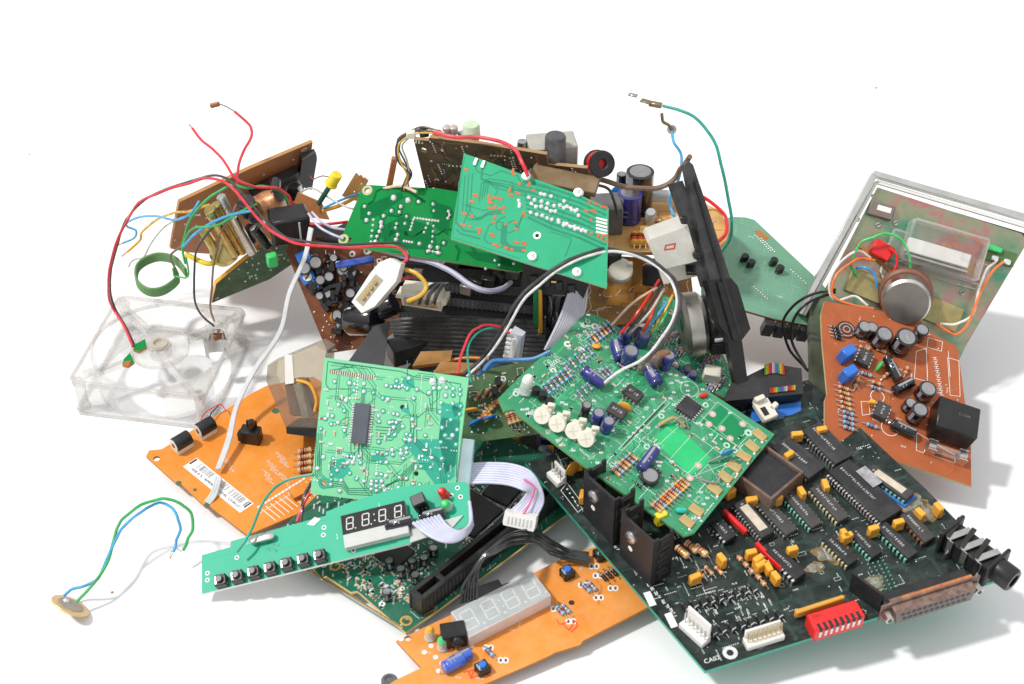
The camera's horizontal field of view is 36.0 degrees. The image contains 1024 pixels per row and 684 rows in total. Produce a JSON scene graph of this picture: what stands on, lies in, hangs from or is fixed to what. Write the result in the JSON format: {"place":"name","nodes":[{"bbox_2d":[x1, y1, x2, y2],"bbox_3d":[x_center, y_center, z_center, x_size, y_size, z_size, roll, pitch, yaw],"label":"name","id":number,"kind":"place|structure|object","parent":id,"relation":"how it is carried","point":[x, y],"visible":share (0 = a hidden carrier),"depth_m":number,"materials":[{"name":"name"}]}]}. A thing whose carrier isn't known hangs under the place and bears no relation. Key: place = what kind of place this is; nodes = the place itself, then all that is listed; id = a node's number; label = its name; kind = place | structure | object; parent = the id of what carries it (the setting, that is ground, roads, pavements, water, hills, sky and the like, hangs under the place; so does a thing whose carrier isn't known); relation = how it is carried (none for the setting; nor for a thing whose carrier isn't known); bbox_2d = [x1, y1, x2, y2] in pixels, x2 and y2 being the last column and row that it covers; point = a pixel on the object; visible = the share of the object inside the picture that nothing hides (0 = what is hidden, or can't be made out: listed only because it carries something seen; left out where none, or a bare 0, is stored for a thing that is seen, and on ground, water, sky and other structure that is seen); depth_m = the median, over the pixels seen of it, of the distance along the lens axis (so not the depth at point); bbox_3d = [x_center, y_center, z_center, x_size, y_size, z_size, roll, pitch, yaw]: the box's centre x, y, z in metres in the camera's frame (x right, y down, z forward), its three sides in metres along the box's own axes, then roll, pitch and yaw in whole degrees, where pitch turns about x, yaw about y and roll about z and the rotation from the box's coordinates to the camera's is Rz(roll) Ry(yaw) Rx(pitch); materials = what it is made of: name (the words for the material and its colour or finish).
{"place":"outdoors","nodes":[
{"label":"outdoors","id":0,"kind":"place"},
{"bbox_2d":[0,0,1023,683],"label":"ground","id":1,"kind":"structure","parent":0,"point":[812,114],"depth_m":1.07,"materials":[{"name":"white paper"}]},
{"bbox_2d":[51,497,194,616],"bbox_3d":[-0.198,0.107,0.794,0.079,0.038,0.030,-27,47,-28],"label":"piezo disc","id":2,"kind":"object","parent":1,"relation":"on","point":[64,603],"visible":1,"depth_m":0.80,"materials":[{"name":"gold metal"}]},
{"bbox_2d":[69,295,249,421],"bbox_3d":[-0.203,0.005,0.913,0.082,0.042,0.080,6,40,7],"label":"fan frame","id":3,"kind":"object","parent":1,"relation":"on","point":[217,341],"visible":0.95,"depth_m":0.91,"materials":[{"name":"clear plastic"}]},
{"bbox_2d":[134,252,186,296],"bbox_3d":[-0.206,-0.042,0.927,0.035,0.022,0.024,0,40,0],"label":"band","id":4,"kind":"object","parent":3,"relation":"on","point":[169,286],"visible":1,"depth_m":0.93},
{"bbox_2d":[107,177,408,346],"bbox_3d":[-0.143,-0.039,0.885,0.189,0.091,0.052,7,41,8],"label":"cable","id":5,"kind":"object","parent":3,"relation":"on","point":[253,214],"visible":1,"depth_m":0.88,"materials":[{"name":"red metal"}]},
{"bbox_2d":[352,258,404,312],"bbox_3d":[-0.070,-0.030,0.826,0.015,0.034,0.011,46,9,6],"label":"power plug","id":6,"kind":"object","parent":5,"relation":"attached to","point":[381,282],"visible":1,"depth_m":0.82,"materials":[{"name":"white plastic"}]},
{"bbox_2d":[404,267,427,302],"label":"wire","id":7,"kind":"object","parent":6,"relation":"attached to","point":[424,282],"visible":1,"depth_m":0.83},
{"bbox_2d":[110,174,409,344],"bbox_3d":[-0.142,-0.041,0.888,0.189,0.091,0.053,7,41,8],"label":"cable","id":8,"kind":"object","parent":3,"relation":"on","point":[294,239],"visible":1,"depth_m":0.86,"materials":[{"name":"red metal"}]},
{"bbox_2d":[146,377,326,535],"bbox_3d":[-0.130,0.053,0.858,0.099,0.018,0.106,31,51,29],"label":"circuit board","id":9,"kind":"object","parent":1,"relation":"on","point":[266,453],"visible":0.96,"depth_m":0.85,"materials":[{"name":"plastic"}]},
{"bbox_2d":[205,476,221,504],"bbox_3d":[-0.159,0.079,0.839,0.008,0.006,0.017,0,40,0],"label":"cable strap","id":10,"kind":"object","parent":9,"relation":"on","point":[211,497],"visible":1,"depth_m":0.84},
{"bbox_2d":[215,227,313,469],"bbox_3d":[-0.138,0.002,0.861,0.014,0.085,0.116,17,43,20],"label":"cable","id":11,"kind":"object","parent":9,"relation":"on","point":[230,432],"visible":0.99,"depth_m":0.87,"materials":[{"name":"plastic"}]},
{"bbox_2d":[266,339,334,436],"bbox_3d":[-0.115,0.023,0.855,0.032,0.052,0.019,10,16,12],"label":"clear relay","id":12,"kind":"object","parent":9,"relation":"on","point":[301,393],"visible":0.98,"depth_m":0.85,"materials":[{"name":"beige plastic"}]},
{"bbox_2d":[211,238,290,302],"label":"circuit board","id":13,"kind":"object","parent":1,"relation":"on","point":[246,271],"visible":0.66,"depth_m":0.93,"materials":[{"name":"plastic"}]},
{"bbox_2d":[169,140,351,267],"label":"circuit board","id":14,"kind":"object","parent":1,"relation":"on","point":[290,171],"visible":0.84,"depth_m":0.91,"materials":[{"name":"brown plastic"}]},
{"bbox_2d":[119,200,199,244],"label":"wire","id":15,"kind":"object","parent":14,"relation":"attached to","point":[163,217],"visible":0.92,"depth_m":0.93,"materials":[{"name":"blue metal"}]},
{"bbox_2d":[128,214,200,266],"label":"wire","id":16,"kind":"object","parent":14,"relation":"attached to","point":[154,239],"visible":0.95,"depth_m":0.94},
{"bbox_2d":[122,204,209,256],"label":"wire","id":17,"kind":"object","parent":14,"relation":"attached to","point":[148,226],"visible":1,"depth_m":0.94,"materials":[{"name":"yellow metal"}]},
{"bbox_2d":[184,252,217,265],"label":"wire","id":18,"kind":"object","parent":14,"relation":"attached to","point":[198,260],"visible":1,"depth_m":0.91,"materials":[{"name":"yellow plastic"}]},
{"bbox_2d":[193,211,234,326],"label":"wire","id":19,"kind":"object","parent":14,"relation":"attached to","point":[194,270],"visible":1,"depth_m":0.91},
{"bbox_2d":[182,210,250,246],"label":"wire","id":20,"kind":"object","parent":14,"relation":"attached to","point":[189,239],"visible":0.99,"depth_m":0.89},
{"bbox_2d":[181,203,257,263],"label":"wire","id":21,"kind":"object","parent":14,"relation":"attached to","point":[210,226],"visible":0.95,"depth_m":0.89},
{"bbox_2d":[209,204,237,321],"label":"wire","id":22,"kind":"object","parent":14,"relation":"attached to","point":[214,260],"visible":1,"depth_m":0.91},
{"bbox_2d":[180,184,288,247],"bbox_3d":[-0.158,-0.073,0.895,0.065,0.044,0.010,-7,40,-8],"label":"wire","id":23,"kind":"object","parent":14,"relation":"attached to","point":[211,196],"visible":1,"depth_m":0.89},
{"bbox_2d":[189,124,292,204],"bbox_3d":[-0.159,-0.096,0.890,0.067,0.035,0.021,18,43,20],"label":"wire","id":24,"kind":"object","parent":14,"relation":"on","point":[232,174],"visible":1,"depth_m":0.89,"materials":[{"name":"red metal"}]},
{"bbox_2d":[234,111,252,199],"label":"wire","id":25,"kind":"object","parent":14,"relation":"on","point":[247,143],"visible":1,"depth_m":0.89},
{"bbox_2d":[293,192,328,219],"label":"circuit board","id":26,"kind":"object","parent":14,"relation":"attached to","point":[310,203],"visible":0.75,"depth_m":0.91,"materials":[{"name":"brown plastic"}]},
{"bbox_2d":[300,187,353,209],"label":"wire","id":27,"kind":"object","parent":14,"relation":"on","point":[328,197],"visible":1,"depth_m":0.90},
{"bbox_2d":[316,171,341,205],"bbox_3d":[-0.104,-0.087,0.893,0.016,0.024,0.008,0,40,0],"label":"led","id":28,"kind":"object","parent":14,"relation":"on","point":[332,181],"visible":1,"depth_m":0.89,"materials":[{"name":"yellow plastic"}]},
{"bbox_2d":[321,195,358,212],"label":"wire","id":29,"kind":"object","parent":14,"relation":"on","point":[349,200],"visible":0.84,"depth_m":0.89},
{"bbox_2d":[322,192,359,209],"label":"wire","id":30,"kind":"object","parent":29,"relation":"on","point":[339,200],"visible":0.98,"depth_m":0.89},
{"bbox_2d":[202,482,469,594],"bbox_3d":[-0.090,0.094,0.787,0.142,0.012,0.032,-15,59,5],"label":"circuit board","id":31,"kind":"object","parent":1,"relation":"on","point":[377,523],"visible":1,"depth_m":0.79,"materials":[{"name":"green plastic"}]},
{"bbox_2d":[236,473,313,552],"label":"wire","id":32,"kind":"object","parent":31,"relation":"on","point":[262,504],"visible":1,"depth_m":0.80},
{"bbox_2d":[412,501,473,542],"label":"ribbon cable","id":33,"kind":"object","parent":31,"relation":"on","point":[438,528],"visible":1,"depth_m":0.76,"materials":[{"name":"plastic"}]},
{"bbox_2d":[286,235,405,351],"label":"circuit board","id":34,"kind":"object","parent":1,"relation":"on","point":[331,281],"visible":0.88,"depth_m":0.90,"materials":[{"name":"brown plastic"}]},
{"bbox_2d":[307,212,343,239],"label":"wire","id":35,"kind":"object","parent":34,"relation":"on","point":[320,227],"visible":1,"depth_m":0.87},
{"bbox_2d":[311,211,344,230],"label":"wire","id":36,"kind":"object","parent":34,"relation":"on","point":[322,222],"visible":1,"depth_m":0.88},
{"bbox_2d":[349,321,389,365],"bbox_3d":[-0.077,0.001,0.841,0.020,0.002,0.028,1,58,5],"label":"heat sink","id":37,"kind":"object","parent":34,"relation":"on","point":[371,349],"visible":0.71,"depth_m":0.84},
{"bbox_2d":[338,185,538,272],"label":"circuit board","id":38,"kind":"object","parent":34,"relation":"on","point":[419,224],"visible":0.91,"depth_m":0.87,"materials":[{"name":"green plastic"}]},
{"bbox_2d":[386,156,396,185],"bbox_3d":[-0.068,-0.095,0.889,0.004,0.022,0.003,9,39,-8],"label":"brown post","id":39,"kind":"object","parent":38,"relation":"on","point":[392,170],"visible":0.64,"depth_m":0.89,"materials":[{"name":"plastic"}]},
{"bbox_2d":[395,130,432,191],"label":"wire","id":40,"kind":"object","parent":38,"relation":"on","point":[398,161],"visible":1,"depth_m":0.86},
{"bbox_2d":[397,132,432,190],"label":"wire","id":41,"kind":"object","parent":38,"relation":"on","point":[399,143],"visible":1,"depth_m":0.85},
{"bbox_2d":[396,126,438,191],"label":"wire","id":42,"kind":"object","parent":38,"relation":"on","point":[400,136],"visible":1,"depth_m":0.85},
{"bbox_2d":[380,252,512,293],"bbox_3d":[-0.039,-0.037,0.859,0.078,0.013,0.018,9,41,11],"label":"cable","id":43,"kind":"object","parent":38,"relation":"hanging from","point":[468,283],"visible":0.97,"depth_m":0.85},
{"bbox_2d":[406,120,600,199],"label":"circuit board","id":44,"kind":"object","parent":38,"relation":"on","point":[550,157],"visible":0.61,"depth_m":0.84,"materials":[{"name":"plastic"}]},
{"bbox_2d":[451,154,608,288],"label":"circuit board","id":45,"kind":"object","parent":44,"relation":"on","point":[505,212],"visible":1,"depth_m":0.81,"materials":[{"name":"green plastic"}]},
{"bbox_2d":[432,131,528,176],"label":"wire","id":46,"kind":"object","parent":45,"relation":"on","point":[507,144],"visible":1,"depth_m":0.83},
{"bbox_2d":[583,149,614,176],"bbox_3d":[0.046,-0.094,0.832,0.014,0.017,0.015,-14,42,-17],"label":"coil","id":47,"kind":"object","parent":44,"relation":"on","point":[599,163],"visible":1,"depth_m":0.83,"materials":[{"name":"red plastic"}]},
{"bbox_2d":[520,263,588,298],"bbox_3d":[0.024,-0.034,0.842,0.036,0.022,0.012,7,24,3],"label":"scrap","id":48,"kind":"object","parent":38,"relation":"hanging from","point":[556,284],"visible":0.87,"depth_m":0.84,"materials":[{"name":"black plastic"}]},
{"bbox_2d":[338,223,545,315],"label":"circuit board","id":49,"kind":"object","parent":34,"relation":"on","point":[450,265],"visible":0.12,"depth_m":0.90,"materials":[{"name":"plastic"}]},
{"bbox_2d":[342,173,368,200],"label":"circuit board","id":50,"kind":"object","parent":49,"relation":"on","point":[356,184],"visible":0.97,"depth_m":0.91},
{"bbox_2d":[585,253,692,325],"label":"circuit board","id":51,"kind":"object","parent":49,"relation":"on","point":[630,280],"visible":0.56,"depth_m":0.89,"materials":[{"name":"orange plastic"}]},
{"bbox_2d":[591,164,728,254],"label":"circuit board","id":52,"kind":"object","parent":51,"relation":"on","point":[639,211],"visible":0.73,"depth_m":0.89,"materials":[{"name":"orange plastic"}]},
{"bbox_2d":[599,184,618,214],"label":"wire","id":53,"kind":"object","parent":52,"relation":"on","point":[612,197],"visible":0.88,"depth_m":0.85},
{"bbox_2d":[668,132,682,217],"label":"wire","id":54,"kind":"object","parent":52,"relation":"on","point":[681,162],"visible":0.73,"depth_m":0.85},
{"bbox_2d":[660,113,676,133],"bbox_3d":[0.084,-0.117,0.846,0.009,0.013,0.004,0,40,0],"label":"crimp terminal","id":55,"kind":"object","parent":54,"relation":"attached to","point":[671,128],"visible":1,"depth_m":0.85,"materials":[{"name":"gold metal"}]},
{"bbox_2d":[662,104,733,251],"bbox_3d":[0.101,-0.088,0.849,0.052,0.074,0.008,32,49,32],"label":"wire","id":56,"kind":"object","parent":55,"relation":"attached to","point":[708,132],"visible":0.99,"depth_m":0.83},
{"bbox_2d":[628,93,661,108],"bbox_3d":[0.071,-0.129,0.839,0.018,0.006,0.008,0,40,0],"label":"crimp terminal","id":57,"kind":"object","parent":56,"relation":"attached to","point":[655,104],"visible":1,"depth_m":0.84,"materials":[{"name":"gold metal"}]},
{"bbox_2d":[399,264,545,322],"bbox_3d":[-0.022,-0.025,0.865,0.082,0.033,0.032,3,-1,1],"label":"drive chassis","id":58,"kind":"object","parent":34,"relation":"on","point":[464,301],"visible":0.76,"depth_m":0.87,"materials":[{"name":"black plastic"}]},
{"bbox_2d":[545,294,565,341],"bbox_3d":[0.026,-0.015,0.860,0.015,0.032,0.021,0,40,0],"label":"capacitor","id":59,"kind":"object","parent":58,"relation":"attached to","point":[554,305],"visible":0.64,"depth_m":0.85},
{"bbox_2d":[381,673,397,683],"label":"rubber cap","id":60,"kind":"object","parent":1,"relation":"on","point":[388,678],"visible":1,"depth_m":0.75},
{"bbox_2d":[283,438,567,633],"bbox_3d":[-0.043,0.083,0.822,0.107,0.015,0.144,34,52,31],"label":"circuit board","id":61,"kind":"object","parent":1,"relation":"on","point":[417,583],"visible":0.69,"depth_m":0.80,"materials":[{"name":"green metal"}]},
{"bbox_2d":[299,481,310,522],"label":"wire","id":62,"kind":"object","parent":61,"relation":"on","point":[307,489],"visible":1,"depth_m":0.81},
{"bbox_2d":[310,358,475,499],"bbox_3d":[-0.059,0.046,0.804,0.083,0.074,0.008,6,1,10],"label":"circuit board","id":63,"kind":"object","parent":61,"relation":"on","point":[373,437],"visible":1,"depth_m":0.80,"materials":[{"name":"green plastic"}]},
{"bbox_2d":[456,324,509,374],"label":"wire","id":64,"kind":"object","parent":63,"relation":"attached to","point":[466,341],"visible":1,"depth_m":0.81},
{"bbox_2d":[466,327,504,383],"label":"wire","id":65,"kind":"object","parent":63,"relation":"attached to","point":[468,346],"visible":1,"depth_m":0.81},
{"bbox_2d":[462,360,539,441],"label":"circuit board","id":66,"kind":"object","parent":61,"relation":"on","point":[486,418],"visible":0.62,"depth_m":0.85,"materials":[{"name":"green plastic"}]},
{"bbox_2d":[412,350,452,368],"bbox_3d":[-0.042,0.009,0.841,0.021,0.002,0.013,0,40,0],"label":"board scrap","id":67,"kind":"object","parent":66,"relation":"on","point":[428,359],"visible":1,"depth_m":0.84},
{"bbox_2d":[433,362,480,374],"bbox_3d":[-0.029,0.014,0.829,0.026,0.002,0.010,0,40,0],"label":"board scrap","id":68,"kind":"object","parent":66,"relation":"on","point":[448,368],"visible":0.75,"depth_m":0.83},
{"bbox_2d":[463,247,681,374],"bbox_3d":[0.031,-0.011,0.810,0.113,0.064,0.049,0,40,0],"label":"cable","id":69,"kind":"object","parent":68,"relation":"on","point":[548,272],"visible":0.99,"depth_m":0.81,"materials":[{"name":"black plastic"}]},
{"bbox_2d":[389,317,545,367],"bbox_3d":[-0.024,0.000,0.856,0.086,0.024,0.024,0,40,0],"label":"ribbon cable","id":70,"kind":"object","parent":66,"relation":"on","point":[442,333],"visible":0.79,"depth_m":0.85,"materials":[{"name":"black plastic"}]},
{"bbox_2d":[387,336,427,366],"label":"plastic block","id":71,"kind":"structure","parent":70,"relation":"attached to","point":[401,350],"depth_m":0.85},
{"bbox_2d":[395,280,449,310],"bbox_3d":[-0.048,-0.025,0.843,0.028,0.013,0.010,9,40,10],"label":"connector","id":72,"kind":"object","parent":70,"relation":"on","point":[408,289],"visible":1,"depth_m":0.84,"materials":[{"name":"beige plastic"}]},
{"bbox_2d":[424,282,443,304],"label":"wire","id":73,"kind":"object","parent":72,"relation":"attached to","point":[433,289],"visible":1,"depth_m":0.83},
{"bbox_2d":[432,282,448,304],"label":"wire","id":74,"kind":"object","parent":72,"relation":"attached to","point":[439,289],"visible":1,"depth_m":0.83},
{"bbox_2d":[533,289,542,333],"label":"circuit board","id":75,"kind":"object","parent":70,"relation":"on","point":[537,307],"visible":1,"depth_m":0.84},
{"bbox_2d":[503,326,525,363],"bbox_3d":[0.001,0.002,0.832,0.010,0.019,0.007,15,35,17],"label":"header plug","id":76,"kind":"object","parent":66,"relation":"on","point":[514,342],"visible":1,"depth_m":0.83,"materials":[{"name":"white plastic"}]},
{"bbox_2d":[544,288,587,350],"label":"ribbon cable","id":77,"kind":"object","parent":66,"relation":"on","point":[573,310],"visible":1,"depth_m":0.84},
{"bbox_2d":[471,462,543,513],"bbox_3d":[-0.004,0.072,0.800,0.045,0.015,0.021,21,44,23],"label":"ribbon cable","id":78,"kind":"object","parent":61,"relation":"on","point":[522,478],"visible":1,"depth_m":0.80,"materials":[{"name":"plastic"}]},
{"bbox_2d":[503,508,538,531],"bbox_3d":[0.004,0.090,0.791,0.017,0.009,0.005,11,11,12],"label":"header plug","id":79,"kind":"object","parent":61,"relation":"on","point":[518,520],"visible":1,"depth_m":0.79,"materials":[{"name":"white plastic"}]},
{"bbox_2d":[390,547,648,683],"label":"circuit board","id":80,"kind":"object","parent":1,"relation":"on","point":[532,618],"visible":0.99,"depth_m":0.77,"materials":[{"name":"orange plastic"}]},
{"bbox_2d":[471,579,509,601],"bbox_3d":[-0.011,0.125,0.780,0.022,0.004,0.012,-17,43,-19],"label":"header plug","id":81,"kind":"object","parent":80,"relation":"on","point":[486,588],"visible":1,"depth_m":0.78,"materials":[{"name":"black plastic"}]},
{"bbox_2d":[459,529,588,603],"bbox_3d":[0.003,0.102,0.781,0.074,0.029,0.019,-19,44,-21],"label":"wire","id":82,"kind":"object","parent":80,"relation":"on","point":[480,559],"visible":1,"depth_m":0.77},
{"bbox_2d":[462,532,588,603],"bbox_3d":[0.004,0.103,0.781,0.072,0.030,0.018,-19,44,-21],"label":"wire","id":83,"kind":"object","parent":80,"relation":"on","point":[496,544],"visible":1,"depth_m":0.78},
{"bbox_2d":[466,534,588,602],"bbox_3d":[0.005,0.103,0.780,0.070,0.029,0.017,-18,43,-21],"label":"wire","id":84,"kind":"object","parent":80,"relation":"on","point":[509,538],"visible":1,"depth_m":0.78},
{"bbox_2d":[469,536,588,601],"bbox_3d":[0.006,0.104,0.780,0.068,0.030,0.017,-18,43,-20],"label":"wire","id":85,"kind":"object","parent":80,"relation":"on","point":[500,545],"visible":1,"depth_m":0.78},
{"bbox_2d":[472,539,588,600],"bbox_3d":[0.007,0.104,0.779,0.065,0.029,0.016,-17,43,-20],"label":"wire","id":86,"kind":"object","parent":80,"relation":"on","point":[519,540],"visible":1,"depth_m":0.78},
{"bbox_2d":[475,541,588,599],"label":"wire","id":87,"kind":"object","parent":80,"relation":"on","point":[526,542],"visible":1,"depth_m":0.78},
{"bbox_2d":[401,317,712,454],"bbox_3d":[0.030,0.026,0.906,0.194,0.011,0.145,4,40,5],"label":"circuit board","id":88,"kind":"object","parent":1,"relation":"on","point":[541,443],"visible":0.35,"depth_m":0.88,"materials":[{"name":"green plastic"}]},
{"bbox_2d":[635,295,731,398],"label":"circuit board","id":89,"kind":"object","parent":1,"relation":"on","point":[708,371],"visible":0.52,"depth_m":0.85,"materials":[{"name":"green plastic"}]},
{"bbox_2d":[701,217,824,341],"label":"circuit board","id":90,"kind":"object","parent":1,"relation":"on","point":[771,276],"visible":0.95,"depth_m":0.91,"materials":[{"name":"green plastic"}]},
{"bbox_2d":[525,380,1020,672],"bbox_3d":[0.126,0.079,0.781,0.200,0.038,0.160,-14,47,-12],"label":"circuit board","id":91,"kind":"object","parent":1,"relation":"on","point":[812,527],"visible":0.91,"depth_m":0.77,"materials":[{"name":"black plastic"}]},
{"bbox_2d":[498,312,773,537],"bbox_3d":[0.064,0.037,0.802,0.120,0.016,0.089,36,55,15],"label":"circuit board","id":92,"kind":"object","parent":91,"relation":"on","point":[658,432],"visible":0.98,"depth_m":0.80,"materials":[{"name":"green plastic"}]},
{"bbox_2d":[476,350,550,376],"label":"wire","id":93,"kind":"object","parent":92,"relation":"on","point":[526,359],"visible":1,"depth_m":0.82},
{"bbox_2d":[481,358,504,372],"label":"wire","id":94,"kind":"object","parent":93,"relation":"on","point":[487,365],"visible":1,"depth_m":0.82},
{"bbox_2d":[466,250,677,383],"bbox_3d":[0.031,-0.009,0.810,0.110,0.064,0.050,0,40,0],"label":"cable","id":95,"kind":"object","parent":92,"relation":"on","point":[541,283],"visible":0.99,"depth_m":0.81,"materials":[{"name":"white plastic"}]},
{"bbox_2d":[611,286,657,325],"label":"wire","id":96,"kind":"object","parent":92,"relation":"on","point":[629,306],"visible":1,"depth_m":0.82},
{"bbox_2d":[619,279,659,334],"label":"wire","id":97,"kind":"object","parent":92,"relation":"on","point":[638,310],"visible":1,"depth_m":0.82,"materials":[{"name":"red plastic"}]},
{"bbox_2d":[626,285,661,332],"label":"wire","id":98,"kind":"object","parent":92,"relation":"attached to","point":[644,310],"visible":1,"depth_m":0.82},
{"bbox_2d":[631,288,664,331],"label":"wire","id":99,"kind":"object","parent":92,"relation":"attached to","point":[649,312],"visible":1,"depth_m":0.82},
{"bbox_2d":[645,297,669,332],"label":"wire","id":100,"kind":"object","parent":92,"relation":"on","point":[655,317],"visible":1,"depth_m":0.82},
{"bbox_2d":[651,301,672,336],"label":"wire","id":101,"kind":"object","parent":92,"relation":"on","point":[660,323],"visible":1,"depth_m":0.82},
{"bbox_2d":[651,291,674,332],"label":"wire","id":102,"kind":"object","parent":92,"relation":"attached to","point":[664,311],"visible":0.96,"depth_m":0.83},
{"bbox_2d":[724,363,802,422],"bbox_3d":[0.134,0.029,0.844,0.048,0.020,0.028,-11,62,-13],"label":"ribbon plug","id":103,"kind":"object","parent":91,"relation":"on","point":[776,382],"visible":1,"depth_m":0.84,"materials":[{"name":"black plastic"}]},
{"bbox_2d":[667,161,750,410],"bbox_3d":[0.099,-0.027,0.840,0.034,0.136,0.047,-21,7,-24],"label":"motor rail","id":104,"kind":"object","parent":103,"relation":"on","point":[714,319],"visible":0.97,"depth_m":0.82,"materials":[{"name":"black plastic"}]},
{"bbox_2d":[600,154,691,190],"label":"cable","id":105,"kind":"object","parent":104,"relation":"hanging from","point":[674,178],"visible":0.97,"depth_m":0.84,"materials":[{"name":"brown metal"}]},
{"bbox_2d":[643,215,699,283],"bbox_3d":[0.085,-0.050,0.827,0.026,0.038,0.029,-13,19,2],"label":"gear cover","id":106,"kind":"object","parent":104,"relation":"on","point":[674,252],"visible":1,"depth_m":0.82,"materials":[{"name":"beige plastic"}]},
{"bbox_2d":[752,394,778,422],"bbox_3d":[0.135,0.035,0.834,0.013,0.009,0.014,-21,65,-18],"label":"connector","id":107,"kind":"object","parent":91,"relation":"on","point":[764,408],"visible":1,"depth_m":0.83,"materials":[{"name":"beige plastic"}]},
{"bbox_2d":[820,301,980,486],"bbox_3d":[0.210,0.019,0.848,0.096,0.018,0.095,19,58,0],"label":"circuit board","id":108,"kind":"object","parent":1,"relation":"on","point":[894,391],"visible":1,"depth_m":0.85,"materials":[{"name":"orange plastic"}]},
{"bbox_2d":[781,170,1023,394],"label":"meter panel","id":109,"kind":"object","parent":1,"relation":"on","point":[942,273],"visible":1,"depth_m":0.89,"materials":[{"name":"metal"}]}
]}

